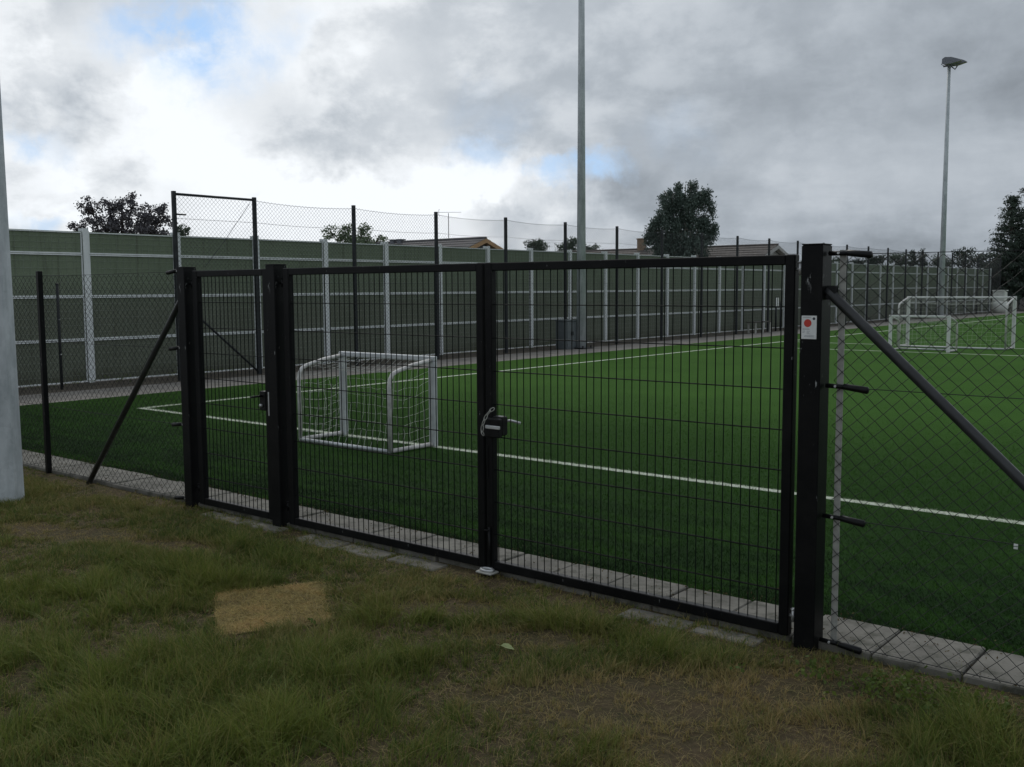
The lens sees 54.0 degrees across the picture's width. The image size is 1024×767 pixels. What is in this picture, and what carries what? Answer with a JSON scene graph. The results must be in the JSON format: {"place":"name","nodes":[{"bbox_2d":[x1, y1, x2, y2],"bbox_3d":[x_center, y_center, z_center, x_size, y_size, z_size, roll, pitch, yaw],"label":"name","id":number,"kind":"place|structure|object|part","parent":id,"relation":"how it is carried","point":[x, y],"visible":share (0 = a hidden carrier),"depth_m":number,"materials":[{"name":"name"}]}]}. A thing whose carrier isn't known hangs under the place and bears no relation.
{"place":"outdoors","nodes":[
{"label":"outdoors","id":0,"kind":"place"},
{"bbox_2d":[376,210,502,248],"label":"house","id":1,"kind":"structure","parent":0,"point":[455,242],"depth_m":51.03,"materials":[{"name":"yellow brick"}]},
{"bbox_2d":[0,308,1023,766],"bbox_3d":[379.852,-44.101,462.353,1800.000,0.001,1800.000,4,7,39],"label":"ground","id":2,"kind":"structure","parent":0,"point":[690,746],"depth_m":4.39,"materials":[{"name":"green plant"}]},
{"bbox_2d":[0,88,24,502],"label":"floodlight mast","id":3,"kind":"object","parent":2,"relation":"on","point":[11,476],"visible":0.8,"depth_m":8.29,"materials":[{"name":"grey metal"}]},
{"bbox_2d":[67,190,177,234],"bbox_3d":[-14.262,-4.346,37.265,3.638,5.518,2.158,-1,5,-4],"label":"tree","id":4,"kind":"object","parent":2,"relation":"on","point":[139,226],"visible":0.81,"depth_m":36.75,"materials":[{"name":"green plant"}]},
{"bbox_2d":[177,223,190,235],"bbox_3d":[-11.733,-3.601,35.973,0.611,4.244,0.580,4,7,39],"label":"tree","id":5,"kind":"object","parent":2,"relation":"on","point":[182,232],"visible":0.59,"depth_m":35.77,"materials":[{"name":"green plant"}]},
{"bbox_2d":[205,580,338,634],"bbox_3d":[-1.317,1.222,5.545,0.766,0.026,0.905,-2,6,-18],"label":"straw","id":6,"kind":"object","parent":2,"relation":"on","point":[240,610],"visible":0.96,"depth_m":5.53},
{"bbox_2d":[320,222,387,243],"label":"tree","id":7,"kind":"object","parent":2,"relation":"on","point":[343,238],"visible":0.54,"depth_m":43.94,"materials":[{"name":"green plant"}]},
{"bbox_2d":[476,567,498,575],"bbox_3d":[-0.152,1.143,6.145,0.124,0.030,0.084,4,7,39],"label":"gate stop","id":8,"kind":"object","parent":2,"relation":"on","point":[489,571],"visible":1,"depth_m":6.12,"materials":[{"name":"metal"}]},
{"bbox_2d":[496,643,513,649],"bbox_3d":[-0.032,1.257,4.806,0.091,0.015,0.045,15,17,9],"label":"fallen leaf","id":9,"kind":"object","parent":2,"relation":"on","point":[507,645],"visible":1,"depth_m":4.81,"materials":[{"name":"plant"}]},
{"bbox_2d":[25,323,1023,731],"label":"weeds","id":10,"kind":"object","parent":2,"relation":"on","point":[903,693],"visible":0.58,"depth_m":4.31,"materials":[{"name":"green plant"}]},
{"bbox_2d":[523,238,549,250],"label":"tree","id":11,"kind":"object","parent":2,"relation":"on","point":[539,241],"visible":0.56,"depth_m":78.96,"materials":[{"name":"green plant"}]},
{"bbox_2d":[554,236,576,250],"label":"tree","id":12,"kind":"object","parent":2,"relation":"on","point":[569,246],"visible":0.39,"depth_m":78.94,"materials":[{"name":"green plant"}]},
{"bbox_2d":[586,243,600,249],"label":"tree","id":13,"kind":"object","parent":2,"relation":"on","point":[593,247],"visible":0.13,"depth_m":79.03,"materials":[{"name":"green plant"}]},
{"bbox_2d":[561,238,786,256],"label":"house","id":14,"kind":"structure","parent":2,"relation":"on","point":[729,249],"depth_m":61.14,"materials":[{"name":"yellow brick"}]},
{"bbox_2d":[641,179,719,256],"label":"tree","id":15,"kind":"object","parent":2,"relation":"on","point":[680,204],"visible":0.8,"depth_m":60.15,"materials":[{"name":"green plant"}]},
{"bbox_2d":[848,258,866,263],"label":"bush","id":16,"kind":"object","parent":2,"relation":"on","point":[856,262],"visible":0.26,"depth_m":89.02,"materials":[{"name":"green plant"}]},
{"bbox_2d":[865,254,889,264],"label":"bush","id":17,"kind":"object","parent":2,"relation":"on","point":[876,258],"visible":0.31,"depth_m":89.36,"materials":[{"name":"green plant"}]},
{"bbox_2d":[889,251,911,265],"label":"bush","id":18,"kind":"object","parent":2,"relation":"on","point":[898,257],"visible":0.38,"depth_m":89.71,"materials":[{"name":"green plant"}]},
{"bbox_2d":[907,249,918,265],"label":"cypress","id":19,"kind":"object","parent":2,"relation":"on","point":[912,256],"visible":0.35,"depth_m":90.28,"materials":[{"name":"green plant"}]},
{"bbox_2d":[918,249,929,266],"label":"cypress","id":20,"kind":"object","parent":2,"relation":"on","point":[924,261],"visible":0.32,"depth_m":90.01,"materials":[{"name":"green plant"}]},
{"bbox_2d":[929,254,951,267],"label":"bush","id":21,"kind":"object","parent":2,"relation":"on","point":[934,264],"visible":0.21,"depth_m":87.60,"materials":[{"name":"green plant"}]},
{"bbox_2d":[952,246,983,268],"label":"bush","id":22,"kind":"object","parent":2,"relation":"on","point":[960,253],"visible":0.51,"depth_m":81.40,"materials":[{"name":"green plant"}]},
{"bbox_2d":[970,251,995,268],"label":"bush","id":23,"kind":"object","parent":2,"relation":"on","point":[983,256],"visible":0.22,"depth_m":79.14,"materials":[{"name":"green plant"}]},
{"bbox_2d":[980,192,1023,310],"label":"pine tree","id":24,"kind":"object","parent":2,"relation":"on","point":[1012,216],"visible":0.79,"depth_m":68.97,"materials":[{"name":"green plant"}]},
{"bbox_2d":[990,270,1023,310],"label":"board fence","id":25,"kind":"object","parent":2,"relation":"on","point":[1020,301],"visible":0.1,"depth_m":76.14,"materials":[{"name":"grey wood"}]},
{"bbox_2d":[991,187,1023,296],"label":"pine tree","id":26,"kind":"object","parent":2,"relation":"on","point":[1021,291],"visible":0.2,"depth_m":69.83,"materials":[{"name":"green plant"}]},
{"bbox_2d":[0,0,1023,268],"label":"sky","id":27,"kind":"structure","parent":0,"point":[806,121],"materials":[{"name":"grey"}]},
{"bbox_2d":[18,308,1023,395],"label":"soil strip","id":28,"kind":"object","parent":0,"point":[175,379],"visible":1,"depth_m":23.26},
{"bbox_2d":[14,283,173,391],"bbox_3d":[-8.598,-0.709,17.122,0.071,1.990,6.254,4,7,39],"label":"chain link fence","id":29,"kind":"object","parent":28,"relation":"on","point":[59,343],"visible":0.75,"depth_m":18.00,"materials":[{"name":"metal"}]},
{"bbox_2d":[9,228,991,386],"bbox_3d":[10.408,-3.663,41.712,0.159,3.030,70.316,4,7,39],"label":"noise barrier","id":30,"kind":"object","parent":28,"relation":"on","point":[82,252],"visible":0.46,"depth_m":23.66,"materials":[{"name":"metal"}]},
{"bbox_2d":[555,319,576,348],"bbox_3d":[1.560,-1.416,28.929,0.448,0.840,0.520,4,7,39],"label":"electrical cabinet","id":31,"kind":"object","parent":28,"relation":"on","point":[567,332],"visible":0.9,"depth_m":28.75,"materials":[{"name":"grey metal"}]},
{"bbox_3d":[1.650,-1.390,28.709,0.027,0.710,0.212,4,7,39],"label":"door","id":32,"kind":"part","parent":31,"relation":"part of","materials":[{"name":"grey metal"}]},
{"bbox_3d":[1.795,-1.408,28.885,0.027,0.710,0.212,4,7,39],"label":"door","id":33,"kind":"part","parent":31,"relation":"part of","materials":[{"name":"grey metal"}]},
{"bbox_2d":[171,191,1001,380],"bbox_3d":[12.886,-4.143,42.860,0.101,3.740,61.110,4,7,39],"label":"ball stop fence","id":34,"kind":"object","parent":28,"relation":"on","point":[254,217],"visible":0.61,"depth_m":27.15,"materials":[{"name":"grey metal"}]},
{"bbox_2d":[746,321,770,333],"bbox_3d":[9.447,-2.153,38.432,0.370,0.430,1.500,4,7,39],"label":"bench","id":35,"kind":"object","parent":28,"relation":"on","point":[755,327],"visible":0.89,"depth_m":38.33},
{"bbox_2d":[775,297,780,330],"bbox_3d":[10.580,-2.765,40.005,0.079,1.340,0.550,4,7,39],"label":"notice post","id":36,"kind":"object","parent":28,"relation":"on","point":[776,303],"visible":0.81,"depth_m":39.88,"materials":[{"name":"grey metal"}]},
{"bbox_2d":[19,310,1023,405],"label":"path","id":37,"kind":"structure","parent":0,"point":[33,399],"depth_m":22.47,"materials":[{"name":"grey concrete"}]},
{"bbox_2d":[574,0,592,348],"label":"floodlight mast","id":38,"kind":"object","parent":37,"relation":"on","point":[581,229],"visible":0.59,"depth_m":28.56,"materials":[{"name":"grey metal"}]},
{"bbox_2d":[937,57,966,315],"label":"floodlight mast","id":39,"kind":"object","parent":37,"relation":"on","point":[948,62],"visible":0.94,"depth_m":54.74,"materials":[{"name":"grey metal"}]},
{"bbox_2d":[991,290,1008,312],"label":"storage tank","id":40,"kind":"object","parent":37,"relation":"on","point":[999,293],"visible":0.8,"depth_m":64.28,"materials":[{"name":"plastic"}]},
{"bbox_2d":[20,313,1023,655],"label":"pitch","id":41,"kind":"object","parent":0,"point":[642,391],"depth_m":11.04,"materials":[{"name":"green plastic"}]},
{"bbox_2d":[297,351,437,453],"bbox_3d":[-1.647,0.182,11.297,1.570,1.000,0.714,4,7,39],"label":"football goal","id":42,"kind":"object","parent":41,"relation":"on","point":[431,379],"visible":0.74,"depth_m":11.13,"materials":[{"name":"metal"}]},
{"bbox_2d":[19,375,1023,654],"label":"turf fibres","id":43,"kind":"object","parent":41,"relation":"on","point":[385,475],"visible":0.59,"depth_m":8.71,"materials":[{"name":"green plastic"}]},
{"bbox_2d":[888,315,957,352],"bbox_3d":[11.033,-1.355,26.979,1.580,0.965,0.805,4,7,39],"label":"football goal","id":44,"kind":"object","parent":41,"relation":"on","point":[948,339],"visible":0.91,"depth_m":26.89,"materials":[{"name":"white paint"}]},
{"bbox_2d":[897,296,1016,349],"bbox_3d":[12.489,-1.731,28.353,2.950,1.440,0.906,4,7,39],"label":"football goal","id":45,"kind":"object","parent":41,"relation":"on","point":[1013,322],"visible":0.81,"depth_m":28.08,"materials":[{"name":"white paint"}]},
{"bbox_2d":[22,450,1023,695],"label":"paving","id":46,"kind":"structure","parent":0,"point":[1006,664],"depth_m":5.66,"materials":[{"name":"concrete"}]},
{"bbox_2d":[12,269,184,498],"bbox_3d":[-5.214,-0.102,10.221,6.654,2.040,0.099,4,7,39],"label":"chain link fence","id":47,"kind":"object","parent":46,"relation":"on","point":[41,323],"visible":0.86,"depth_m":9.06,"materials":[{"name":"metal"}]},
{"bbox_2d":[177,267,199,507],"bbox_3d":[-2.591,0.084,8.116,0.104,2.036,0.116,4,7,39],"label":"gate post","id":48,"kind":"object","parent":46,"relation":"on","point":[188,382],"visible":0.77,"depth_m":8.06,"materials":[{"name":"black metal"}]},
{"bbox_2d":[190,269,272,519],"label":"gate","id":49,"kind":"structure","parent":48,"relation":"attached to","point":[202,428],"depth_m":7.80,"materials":[{"name":"black metal"}]},
{"bbox_2d":[265,264,288,526],"bbox_3d":[-1.709,0.147,7.397,0.104,2.036,0.116,4,7,39],"label":"gate post","id":50,"kind":"object","parent":46,"relation":"on","point":[277,388],"visible":0.77,"depth_m":7.34,"materials":[{"name":"black metal"}]},
{"bbox_2d":[280,263,486,566],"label":"gate","id":51,"kind":"structure","parent":50,"relation":"attached to","point":[292,505],"depth_m":6.67,"materials":[{"name":"black metal"}]},
{"bbox_2d":[24,450,1023,685],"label":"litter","id":52,"kind":"object","parent":46,"relation":"on","point":[540,557],"visible":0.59,"depth_m":6.31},
{"bbox_2d":[793,243,831,651],"bbox_3d":[1.442,0.364,4.830,0.104,2.051,0.116,4,7,39],"label":"gate post","id":53,"kind":"object","parent":46,"relation":"on","point":[816,273],"visible":0.78,"depth_m":4.78,"materials":[{"name":"black metal"}]},
{"bbox_2d":[484,254,801,635],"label":"gate","id":54,"kind":"structure","parent":53,"relation":"attached to","point":[495,425],"depth_m":5.38,"materials":[{"name":"black metal"}]},
{"bbox_2d":[481,407,494,435],"bbox_3d":[-0.148,0.229,6.010,0.100,0.178,0.025,3,7,35],"label":"chain","id":55,"kind":"object","parent":54,"relation":"hanging from","point":[488,412],"visible":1,"depth_m":6.02,"materials":[{"name":"silver metal"}]},
{"bbox_2d":[801,316,816,338],"bbox_3d":[1.395,-0.264,4.726,0.074,0.110,0.004,4,7,39],"label":"sign","id":56,"kind":"object","parent":53,"relation":"attached to","point":[809,327],"visible":1,"depth_m":4.72,"materials":[{"name":"white plastic"}]},
{"bbox_2d":[819,250,1023,686],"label":"chain link fence","id":57,"kind":"object","parent":46,"relation":"on","point":[1004,464],"visible":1,"depth_m":4.54,"materials":[{"name":"metal"}]}
]}

